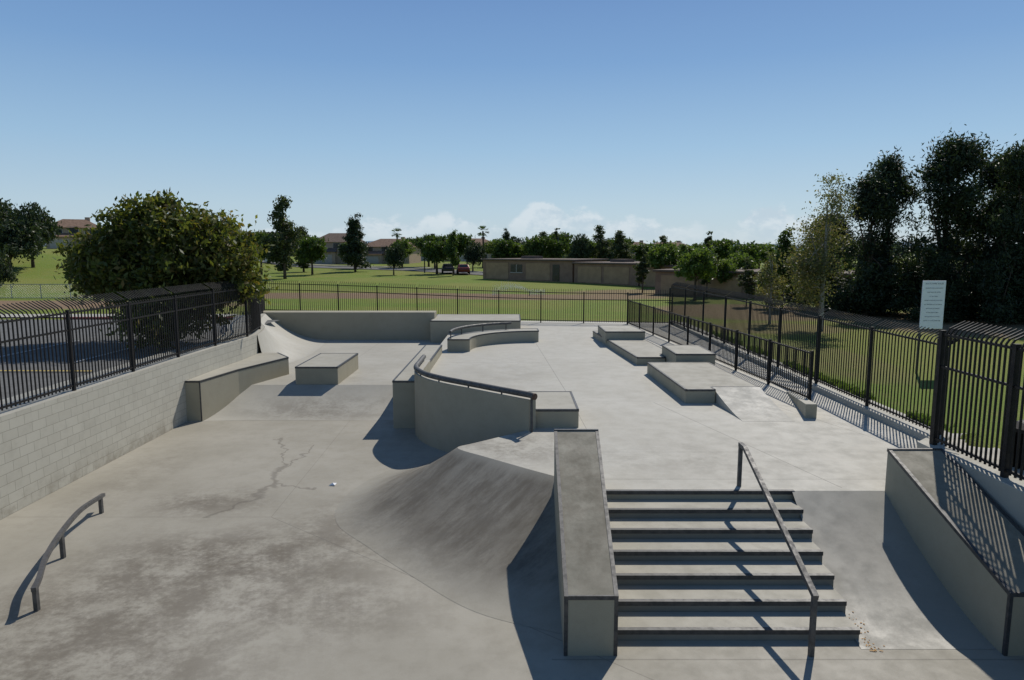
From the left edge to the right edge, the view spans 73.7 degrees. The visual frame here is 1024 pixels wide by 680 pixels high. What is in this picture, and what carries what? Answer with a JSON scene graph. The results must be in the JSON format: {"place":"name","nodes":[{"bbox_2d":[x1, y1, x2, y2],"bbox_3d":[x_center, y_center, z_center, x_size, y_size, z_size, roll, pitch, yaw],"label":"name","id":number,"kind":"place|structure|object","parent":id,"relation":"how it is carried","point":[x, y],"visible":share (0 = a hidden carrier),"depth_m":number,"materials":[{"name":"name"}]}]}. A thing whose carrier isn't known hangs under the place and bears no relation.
{"place":"outdoors","nodes":[
{"label":"outdoors","id":0,"kind":"place"},
{"bbox_2d":[0,314,236,316],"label":"pavement","id":1,"kind":"structure","parent":0,"point":[16,315],"depth_m":35.29,"materials":[{"name":"concrete"}]},
{"bbox_2d":[0,315,250,411],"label":"pavement","id":2,"kind":"structure","parent":0,"point":[17,399],"depth_m":18.08,"materials":[{"name":"concrete"}]},
{"bbox_2d":[259,260,482,274],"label":"road","id":3,"kind":"structure","parent":0,"point":[418,269],"depth_m":121.55,"materials":[{"name":"asphalt"}]},
{"bbox_2d":[456,264,469,273],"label":"parked car","id":4,"kind":"object","parent":3,"relation":"on","point":[463,267],"visible":1,"depth_m":101.87,"materials":[{"name":"paint"}]},
{"bbox_2d":[0,420,1023,679],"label":"skatepark floor","id":5,"kind":"structure","parent":0,"point":[216,550],"depth_m":10.05,"materials":[{"name":"concrete"}]},
{"bbox_2d":[30,493,104,610],"bbox_3d":[-7.502,3.388,11.597,0.213,0.494,4.192,-3,8,-19],"label":"grind rail","id":6,"kind":"object","parent":5,"relation":"on","point":[59,537],"visible":1,"depth_m":11.16,"materials":[{"name":"metal"}]},
{"bbox_2d":[185,353,288,420],"bbox_3d":[-9.022,1.560,23.252,1.759,1.437,5.713,0,8,0],"label":"concrete ledge","id":7,"kind":"object","parent":5,"relation":"on","point":[211,393],"visible":0.58,"depth_m":21.83,"materials":[{"name":"concrete"}]},
{"bbox_2d":[185,385,392,422],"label":"skatepark bank","id":8,"kind":"structure","parent":5,"relation":"on","point":[313,402],"depth_m":21.89,"materials":[{"name":"concrete"}]},
{"bbox_2d":[253,340,440,384],"bbox_3d":[-7.800,1.188,28.902,9.600,0.900,11.800,0,8,0],"label":"skatepark middle level","id":9,"kind":"object","parent":5,"relation":"on","point":[383,362],"visible":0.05,"depth_m":28.59,"materials":[{"name":"concrete"}]},
{"bbox_2d":[258,314,325,362],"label":"skatepark quarter bank","id":10,"kind":"structure","parent":9,"relation":"on","point":[275,337],"depth_m":30.54,"materials":[{"name":"concrete"}]},
{"bbox_2d":[295,353,357,384],"bbox_3d":[-6.585,1.051,24.547,1.444,0.707,3.114,0,8,0],"label":"manual pad","id":11,"kind":"object","parent":9,"relation":"on","point":[328,368],"visible":0.91,"depth_m":23.23,"materials":[{"name":"concrete"}]},
{"bbox_2d":[392,345,441,427],"bbox_3d":[-3.090,1.467,23.341,0.674,1.597,7.514,0,8,0],"label":"concrete ledge","id":12,"kind":"object","parent":5,"relation":"on","point":[403,398],"visible":0.54,"depth_m":19.66,"materials":[{"name":"concrete"}]},
{"bbox_2d":[335,431,561,633],"bbox_3d":[-1.365,2.885,13.114,4.291,1.049,8.250,0,8,0],"label":"skatepark mound","id":13,"kind":"object","parent":5,"relation":"on","point":[472,532],"visible":0.91,"depth_m":11.78,"materials":[{"name":"concrete"}]},
{"bbox_2d":[414,354,536,452],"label":"curved wall","id":14,"kind":"structure","parent":5,"relation":"on","point":[451,413],"depth_m":16.82,"materials":[{"name":"concrete"}]},
{"bbox_2d":[554,429,618,655],"bbox_3d":[1.080,2.877,10.294,0.774,2.207,3.580,0,8,1],"label":"hubba ledge","id":15,"kind":"object","parent":5,"relation":"on","point":[588,591],"visible":0.84,"depth_m":9.36,"materials":[{"name":"concrete"}]},
{"bbox_2d":[430,321,919,502],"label":"skatepark deck","id":16,"kind":"structure","parent":5,"relation":"on","point":[654,433],"depth_m":15.46,"materials":[{"name":"concrete"}]},
{"bbox_2d":[265,281,672,324],"bbox_3d":[-3.118,-2.202,39.192,24.125,2.335,0.162,1,8,9],"label":"iron fence","id":17,"kind":"object","parent":16,"relation":"on","point":[470,296],"visible":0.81,"depth_m":39.10,"materials":[{"name":"metal"}]},
{"bbox_2d":[430,314,520,342],"bbox_3d":[-1.790,-0.534,35.131,4.434,1.287,3.414,0,8,0],"label":"concrete ledge","id":18,"kind":"object","parent":16,"relation":"on","point":[442,326],"visible":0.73,"depth_m":33.42,"materials":[{"name":"concrete"}]},
{"bbox_2d":[447,322,538,351],"bbox_3d":[-0.897,-0.147,29.479,1.790,0.997,5.349,7,11,44],"label":"curved ledge","id":19,"kind":"object","parent":16,"relation":"on","point":[465,342],"visible":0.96,"depth_m":29.58,"materials":[{"name":"concrete"}]},
{"bbox_2d":[529,391,578,427],"bbox_3d":[0.975,1.746,16.671,1.124,0.587,2.014,0,8,0],"label":"concrete ledge","id":20,"kind":"object","parent":16,"relation":"on","point":[557,409],"visible":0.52,"depth_m":15.69,"materials":[{"name":"concrete"}]},
{"bbox_2d":[593,331,665,364],"bbox_3d":[4.872,0.301,28.220,1.711,0.437,8.044,0,8,-3],"label":"manual pad","id":21,"kind":"object","parent":16,"relation":"on","point":[640,351],"visible":0.51,"depth_m":26.39,"materials":[{"name":"concrete"}]},
{"bbox_2d":[598,325,644,341],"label":"concrete block","id":22,"kind":"structure","parent":21,"relation":"on","point":[605,332],"depth_m":29.04,"materials":[{"name":"concrete"}]},
{"bbox_2d":[662,345,715,364],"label":"concrete block","id":23,"kind":"structure","parent":16,"relation":"on","point":[684,353],"depth_m":23.14,"materials":[{"name":"concrete"}]},
{"bbox_2d":[647,362,759,402],"bbox_3d":[5.600,1.282,20.417,2.254,0.527,4.464,0,8,0],"label":"manual pad","id":24,"kind":"object","parent":16,"relation":"on","point":[690,382],"visible":0.71,"depth_m":19.74,"materials":[{"name":"concrete"}]},
{"bbox_2d":[627,299,813,400],"bbox_3d":[7.175,-0.258,27.855,0.069,1.440,19.440,-1,8,-5],"label":"iron railing","id":25,"kind":"object","parent":16,"relation":"on","point":[678,322],"visible":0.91,"depth_m":23.37,"materials":[{"name":"metal"}]},
{"bbox_2d":[713,387,793,420],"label":"launch ramp","id":26,"kind":"structure","parent":16,"relation":"on","point":[749,403],"depth_m":17.48,"materials":[{"name":"concrete"}]},
{"bbox_2d":[786,391,816,417],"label":"kerb wall","id":27,"kind":"structure","parent":16,"relation":"on","point":[807,408],"depth_m":16.88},
{"bbox_2d":[606,489,859,639],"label":"stairs","id":28,"kind":"structure","parent":5,"relation":"on","point":[707,569],"depth_m":9.96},
{"bbox_2d":[737,442,818,656],"bbox_3d":[3.865,2.909,10.182,0.078,1.874,3.414,0,8,2],"label":"handrail","id":29,"kind":"object","parent":5,"relation":"on","point":[810,586],"visible":0.86,"depth_m":9.41,"materials":[{"name":"metal"}]},
{"bbox_2d":[792,491,995,648],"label":"skatepark stair bank","id":30,"kind":"structure","parent":5,"relation":"on","point":[890,588],"depth_m":10.08,"materials":[{"name":"concrete"}]},
{"bbox_2d":[885,448,1023,655],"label":"hubba ledge","id":31,"kind":"object","parent":5,"relation":"on","point":[965,531],"visible":0.82,"depth_m":9.78,"materials":[{"name":"concrete"}]},
{"bbox_2d":[0,247,1023,448],"bbox_3d":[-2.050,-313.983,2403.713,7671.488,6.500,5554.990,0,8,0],"label":"ground","id":32,"kind":"structure","parent":0,"point":[42,271],"depth_m":49.20,"materials":[{"name":"green plant"}]},
{"bbox_2d":[0,247,18,287],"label":"tree","id":33,"kind":"object","parent":32,"relation":"on","point":[6,273],"visible":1,"depth_m":58.30,"materials":[{"name":"green plant"}]},
{"bbox_2d":[0,197,20,226],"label":"tree","id":34,"kind":"object","parent":32,"relation":"on","point":[3,213],"visible":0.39,"depth_m":86.65,"materials":[{"name":"green plant"}]},
{"bbox_2d":[0,218,52,269],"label":"tree","id":35,"kind":"object","parent":32,"relation":"on","point":[17,239],"visible":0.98,"depth_m":80.61,"materials":[{"name":"green plant"}]},
{"bbox_2d":[3,201,62,267],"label":"tree","id":36,"kind":"object","parent":32,"relation":"on","point":[32,212],"visible":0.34,"depth_m":84.30,"materials":[{"name":"green plant"}]},
{"bbox_2d":[0,284,88,298],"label":"chain link fence","id":37,"kind":"object","parent":32,"relation":"on","point":[35,290],"visible":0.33,"depth_m":57.93,"materials":[{"name":"metal"}]},
{"bbox_2d":[46,217,101,248],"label":"house","id":38,"kind":"structure","parent":32,"relation":"on","point":[70,224],"depth_m":119.99,"materials":[{"name":"beige paint"}]},
{"bbox_2d":[0,313,264,519],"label":"retaining wall","id":39,"kind":"structure","parent":32,"relation":"on","point":[51,444],"depth_m":15.90,"materials":[{"name":"concrete"}]},
{"bbox_2d":[0,272,264,410],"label":"iron fence","id":40,"kind":"object","parent":39,"relation":"on","point":[253,309],"visible":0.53,"depth_m":17.23,"materials":[{"name":"metal"}]},
{"bbox_2d":[0,320,277,398],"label":"parking lot","id":41,"kind":"structure","parent":32,"relation":"on","point":[22,359],"depth_m":22.69,"materials":[{"name":"asphalt"}]},
{"bbox_2d":[46,188,279,351],"bbox_3d":[-12.885,-2.635,25.181,7.562,5.955,6.513,5,9,35],"label":"magnolia tree","id":42,"kind":"object","parent":32,"relation":"on","point":[149,243],"visible":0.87,"depth_m":23.94,"materials":[{"name":"green plant"}]},
{"bbox_2d":[247,229,273,273],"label":"tree","id":43,"kind":"object","parent":32,"relation":"on","point":[263,234],"visible":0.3,"depth_m":102.25,"materials":[{"name":"green plant"}]},
{"bbox_2d":[258,195,305,278],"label":"tree","id":44,"kind":"object","parent":32,"relation":"on","point":[280,250],"visible":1,"depth_m":90.63,"materials":[{"name":"green plant"}]},
{"bbox_2d":[290,226,315,271],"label":"tree","id":45,"kind":"object","parent":32,"relation":"on","point":[302,265],"visible":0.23,"depth_m":110.36,"materials":[{"name":"green plant"}]},
{"bbox_2d":[295,235,328,274],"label":"tree","id":46,"kind":"object","parent":32,"relation":"on","point":[314,248],"visible":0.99,"depth_m":101.33,"materials":[{"name":"green plant"}]},
{"bbox_2d":[314,233,362,263],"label":"house","id":47,"kind":"structure","parent":32,"relation":"on","point":[333,243],"depth_m":146.02,"materials":[{"name":"beige paint"}]},
{"bbox_2d":[263,311,436,339],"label":"retaining wall","id":48,"kind":"structure","parent":32,"relation":"on","point":[367,325],"depth_m":34.40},
{"bbox_2d":[337,212,373,271],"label":"conifer tree","id":49,"kind":"object","parent":32,"relation":"on","point":[356,246],"visible":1,"depth_m":110.09,"materials":[{"name":"green plant"}]},
{"bbox_2d":[363,237,420,263],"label":"house","id":50,"kind":"structure","parent":32,"relation":"on","point":[376,250],"depth_m":148.55,"materials":[{"name":"beige paint"}]},
{"bbox_2d":[383,243,406,274],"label":"tree","id":51,"kind":"object","parent":32,"relation":"on","point":[394,256],"visible":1,"depth_m":100.93,"materials":[{"name":"green plant"}]},
{"bbox_2d":[390,238,415,267],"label":"tree","id":52,"kind":"object","parent":32,"relation":"on","point":[408,249],"visible":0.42,"depth_m":122.80,"materials":[{"name":"green plant"}]},
{"bbox_2d":[410,235,436,266],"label":"tree","id":53,"kind":"object","parent":32,"relation":"on","point":[416,243],"visible":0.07,"depth_m":129.34,"materials":[{"name":"green plant"}]},
{"bbox_2d":[421,234,448,268],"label":"tree","id":54,"kind":"object","parent":32,"relation":"on","point":[432,238],"visible":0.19,"depth_m":118.23,"materials":[{"name":"green plant"}]},
{"bbox_2d":[418,240,457,273],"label":"tree","id":55,"kind":"object","parent":32,"relation":"on","point":[436,254],"visible":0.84,"depth_m":102.98,"materials":[{"name":"green plant"}]},
{"bbox_2d":[442,229,460,275],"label":"tree","id":56,"kind":"object","parent":32,"relation":"on","point":[451,251],"visible":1,"depth_m":98.69,"materials":[{"name":"green plant"}]},
{"bbox_2d":[441,232,475,265],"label":"tree","id":57,"kind":"object","parent":32,"relation":"on","point":[464,239],"visible":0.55,"depth_m":125.54,"materials":[{"name":"green plant"}]},
{"bbox_2d":[447,237,491,260],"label":"house","id":58,"kind":"structure","parent":32,"relation":"on","point":[487,256],"depth_m":173.40,"materials":[{"name":"beige paint"}]},
{"bbox_2d":[462,242,486,270],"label":"tree","id":59,"kind":"object","parent":32,"relation":"on","point":[474,254],"visible":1,"depth_m":110.82,"materials":[{"name":"green plant"}]},
{"bbox_2d":[43,239,938,259],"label":"distant woodland","id":60,"kind":"object","parent":32,"relation":"on","point":[738,243],"depth_m":208.31,"materials":[{"name":"green plant"}]},
{"bbox_2d":[481,238,503,253],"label":"tree","id":61,"kind":"object","parent":32,"relation":"on","point":[489,247],"visible":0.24,"depth_m":127.73,"materials":[{"name":"green plant"}]},
{"bbox_2d":[491,239,515,257],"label":"tree","id":62,"kind":"object","parent":32,"relation":"on","point":[502,249],"visible":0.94,"depth_m":110.21,"materials":[{"name":"green plant"}]},
{"bbox_2d":[509,242,527,257],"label":"tree","id":63,"kind":"object","parent":32,"relation":"on","point":[519,250],"visible":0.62,"depth_m":110.90,"materials":[{"name":"green plant"}]},
{"bbox_2d":[522,234,554,257],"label":"tree","id":64,"kind":"object","parent":32,"relation":"on","point":[536,245],"visible":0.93,"depth_m":108.12,"materials":[{"name":"green plant"}]},
{"bbox_2d":[481,256,608,281],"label":"school building","id":65,"kind":"structure","parent":32,"relation":"on","point":[531,268],"depth_m":87.33,"materials":[{"name":"beige concrete"}]},
{"bbox_2d":[510,264,522,272],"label":"window","id":66,"kind":"structure","parent":65,"relation":"in","point":[515,268],"depth_m":88.29,"materials":[{"name":"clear glass"}]},
{"bbox_2d":[552,265,559,280],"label":"door","id":67,"kind":"structure","parent":65,"relation":"in","point":[555,268],"depth_m":84.96,"materials":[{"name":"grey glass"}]},
{"bbox_2d":[546,239,569,257],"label":"tree","id":68,"kind":"object","parent":32,"relation":"on","point":[558,248],"visible":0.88,"depth_m":109.24,"materials":[{"name":"green plant"}]},
{"bbox_2d":[548,232,572,254],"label":"tree","id":69,"kind":"object","parent":32,"relation":"on","point":[563,238],"visible":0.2,"depth_m":127.34,"materials":[{"name":"green plant"}]},
{"bbox_2d":[566,233,595,258],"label":"tree","id":70,"kind":"object","parent":32,"relation":"on","point":[580,248],"visible":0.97,"depth_m":105.90,"materials":[{"name":"green plant"}]},
{"bbox_2d":[590,225,615,260],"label":"tree","id":71,"kind":"object","parent":32,"relation":"on","point":[603,247],"visible":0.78,"depth_m":106.54,"materials":[{"name":"green plant"}]},
{"bbox_2d":[572,259,639,285],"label":"school building","id":72,"kind":"structure","parent":32,"relation":"on","point":[616,271],"depth_m":80.31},
{"bbox_2d":[612,229,633,258],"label":"tree","id":73,"kind":"object","parent":32,"relation":"on","point":[621,250],"visible":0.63,"depth_m":108.46,"materials":[{"name":"green plant"}]},
{"bbox_2d":[632,245,650,292],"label":"tree","id":74,"kind":"object","parent":32,"relation":"on","point":[643,264],"visible":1,"depth_m":65.45,"materials":[{"name":"green plant"}]},
{"bbox_2d":[629,242,659,260],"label":"tree","id":75,"kind":"object","parent":32,"relation":"on","point":[636,249],"visible":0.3,"depth_m":110.71,"materials":[{"name":"green plant"}]},
{"bbox_2d":[646,241,680,268],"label":"tree","id":76,"kind":"object","parent":32,"relation":"on","point":[661,255],"visible":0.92,"depth_m":73.71,"materials":[{"name":"green plant"}]},
{"bbox_2d":[640,262,719,286],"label":"school building","id":77,"kind":"structure","parent":32,"relation":"on","point":[649,281],"depth_m":75.03,"materials":[{"name":"beige concrete"}]},
{"bbox_2d":[672,245,717,300],"bbox_3d":[15.051,-5.351,55.665,3.219,4.820,3.653,7,10,44],"label":"tree","id":78,"kind":"object","parent":32,"relation":"on","point":[695,264],"visible":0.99,"depth_m":55.22,"materials":[{"name":"green plant"}]},
{"bbox_2d":[653,266,759,297],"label":"school building","id":79,"kind":"structure","parent":32,"relation":"on","point":[665,279],"depth_m":61.67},
{"bbox_2d":[699,231,718,292],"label":"tree","id":80,"kind":"object","parent":32,"relation":"on","point":[708,245],"visible":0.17,"depth_m":59.46,"materials":[{"name":"green plant"}]},
{"bbox_2d":[701,238,738,262],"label":"tree","id":81,"kind":"object","parent":32,"relation":"on","point":[724,244],"visible":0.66,"depth_m":117.14,"materials":[{"name":"green plant"}]},
{"bbox_2d":[716,257,738,283],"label":"tree","id":82,"kind":"object","parent":32,"relation":"on","point":[726,265],"visible":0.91,"depth_m":59.24,"materials":[{"name":"green plant"}]},
{"bbox_2d":[728,251,758,268],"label":"tree","id":83,"kind":"object","parent":32,"relation":"on","point":[737,257],"visible":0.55,"depth_m":64.94,"materials":[{"name":"green plant"}]},
{"bbox_2d":[728,242,760,264],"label":"tree","id":84,"kind":"object","parent":32,"relation":"on","point":[750,249],"visible":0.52,"depth_m":93.02,"materials":[{"name":"green plant"}]},
{"bbox_2d":[736,258,757,300],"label":"tree","id":85,"kind":"object","parent":32,"relation":"on","point":[746,276],"visible":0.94,"depth_m":49.71,"materials":[{"name":"green plant"}]},
{"bbox_2d":[757,242,779,268],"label":"tree","id":86,"kind":"object","parent":32,"relation":"on","point":[764,248],"visible":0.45,"depth_m":97.93,"materials":[{"name":"green plant"}]},
{"bbox_2d":[750,252,790,323],"bbox_3d":[14.486,-2.753,37.930,2.063,4.358,2.583,5,9,31],"label":"sycamore tree","id":87,"kind":"object","parent":32,"relation":"on","point":[771,291],"visible":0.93,"depth_m":37.80,"materials":[{"name":"green plant"}]},
{"bbox_2d":[768,226,797,307],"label":"tree","id":88,"kind":"object","parent":32,"relation":"on","point":[785,245],"visible":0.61,"depth_m":47.28,"materials":[{"name":"green plant"}]},
{"bbox_2d":[672,322,929,439],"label":"kerb wall","id":89,"kind":"structure","parent":32,"relation":"on","point":[906,427],"depth_m":17.66,"materials":[{"name":"concrete"}]},
{"bbox_2d":[668,282,938,429],"bbox_3d":[9.006,-0.467,25.738,0.527,2.406,23.318,0,8,-1],"label":"iron fence","id":90,"kind":"object","parent":89,"relation":"on","point":[714,317],"visible":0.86,"depth_m":19.48,"materials":[{"name":"metal"}]},
{"bbox_2d":[929,327,957,442],"bbox_3d":[8.251,0.941,13.014,0.249,2.537,2.705,5,9,34],"label":"iron fence","id":91,"kind":"object","parent":89,"relation":"on","point":[944,382],"visible":0.15,"depth_m":13.44,"materials":[{"name":"metal"}]},
{"bbox_2d":[752,270,854,299],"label":"school building","id":92,"kind":"structure","parent":32,"relation":"on","point":[763,295],"depth_m":57.16,"materials":[{"name":"beige concrete"}]},
{"bbox_2d":[770,169,862,330],"bbox_3d":[15.673,-4.445,34.911,4.485,8.502,4.467,0,8,0],"label":"sycamore tree","id":93,"kind":"object","parent":32,"relation":"on","point":[804,279],"visible":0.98,"depth_m":34.53,"materials":[{"name":"green plant"}]},
{"bbox_2d":[685,323,948,432],"bbox_3d":[9.435,0.944,26.651,0.630,0.770,24.200,0,8,0],"label":"mowing strip","id":94,"kind":"object","parent":32,"relation":"on","point":[857,398],"depth_m":17.75,"materials":[{"name":"concrete"}]},
{"bbox_2d":[713,331,954,429],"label":"weeds","id":95,"kind":"object","parent":94,"relation":"on","point":[918,418],"visible":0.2,"depth_m":19.80,"materials":[{"name":"green plant"}]},
{"bbox_2d":[783,210,860,311],"bbox_3d":[21.687,-5.427,46.894,5.670,7.176,6.702,-3,8,-24],"label":"pine tree","id":96,"kind":"object","parent":32,"relation":"on","point":[790,298],"visible":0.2,"depth_m":46.28,"materials":[{"name":"green plant"}]},
{"bbox_2d":[835,244,862,269],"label":"tree","id":97,"kind":"object","parent":32,"relation":"on","point":[849,264],"visible":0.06,"depth_m":63.97,"materials":[{"name":"green plant"}]},
{"bbox_2d":[816,166,925,315],"bbox_3d":[22.530,-5.991,42.601,6.702,9.568,5.670,0,8,0],"label":"pine tree","id":98,"kind":"object","parent":32,"relation":"on","point":[874,197],"visible":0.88,"depth_m":42.10,"materials":[{"name":"green plant"}]},
{"bbox_2d":[840,146,924,313],"bbox_3d":[24.309,-6.922,44.178,5.670,11.098,6.702,5,9,32],"label":"pine tree","id":99,"kind":"object","parent":32,"relation":"on","point":[889,165],"visible":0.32,"depth_m":43.11,"materials":[{"name":"green plant"}]},
{"bbox_2d":[884,250,975,323],"bbox_3d":[24.343,-3.084,39.396,4.691,4.305,3.969,-1,8,-9],"label":"pine tree","id":100,"kind":"object","parent":32,"relation":"on","point":[936,268],"visible":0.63,"depth_m":38.91,"materials":[{"name":"green plant"}]},
{"bbox_2d":[915,281,945,372],"bbox_3d":[13.950,-0.376,22.773,0.760,3.200,0.105,0,8,0],"label":"park rules sign","id":101,"kind":"object","parent":32,"relation":"on","point":[932,304],"visible":1,"depth_m":22.63,"materials":[{"name":"metal"}]},
{"bbox_2d":[870,122,1023,317],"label":"pine tree","id":102,"kind":"object","parent":32,"relation":"on","point":[957,160],"visible":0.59,"depth_m":40.21,"materials":[{"name":"green plant"}]},
{"bbox_2d":[917,434,1023,530],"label":"retaining wall","id":103,"kind":"structure","parent":32,"relation":"on","point":[1006,495],"depth_m":10.31,"materials":[{"name":"concrete"}]},
{"bbox_2d":[930,321,1023,480],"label":"iron fence","id":104,"kind":"object","parent":103,"relation":"on","point":[1013,389],"visible":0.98,"depth_m":10.80,"materials":[{"name":"metal"}]},
{"bbox_2d":[943,433,1023,480],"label":"mowing strip","id":105,"kind":"object","parent":32,"relation":"on","point":[998,454],"visible":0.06,"depth_m":11.66,"materials":[{"name":"concrete"}]},
{"bbox_2d":[1012,419,1023,469],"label":"trash can","id":106,"kind":"object","parent":105,"relation":"on","point":[1015,445],"visible":0.27,"depth_m":10.73,"materials":[{"name":"black paint"}]},
{"bbox_2d":[944,134,1023,324],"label":"pine tree","id":107,"kind":"object","parent":32,"relation":"on","point":[1008,223],"visible":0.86,"depth_m":38.03,"materials":[{"name":"green plant"}]},
{"bbox_2d":[949,140,1023,284],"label":"pine tree","id":108,"kind":"object","parent":32,"relation":"on","point":[989,180],"visible":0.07,"depth_m":41.87,"materials":[{"name":"green plant"}]},
{"bbox_2d":[0,0,1023,245],"label":"sky","id":109,"kind":"structure","parent":0,"point":[679,120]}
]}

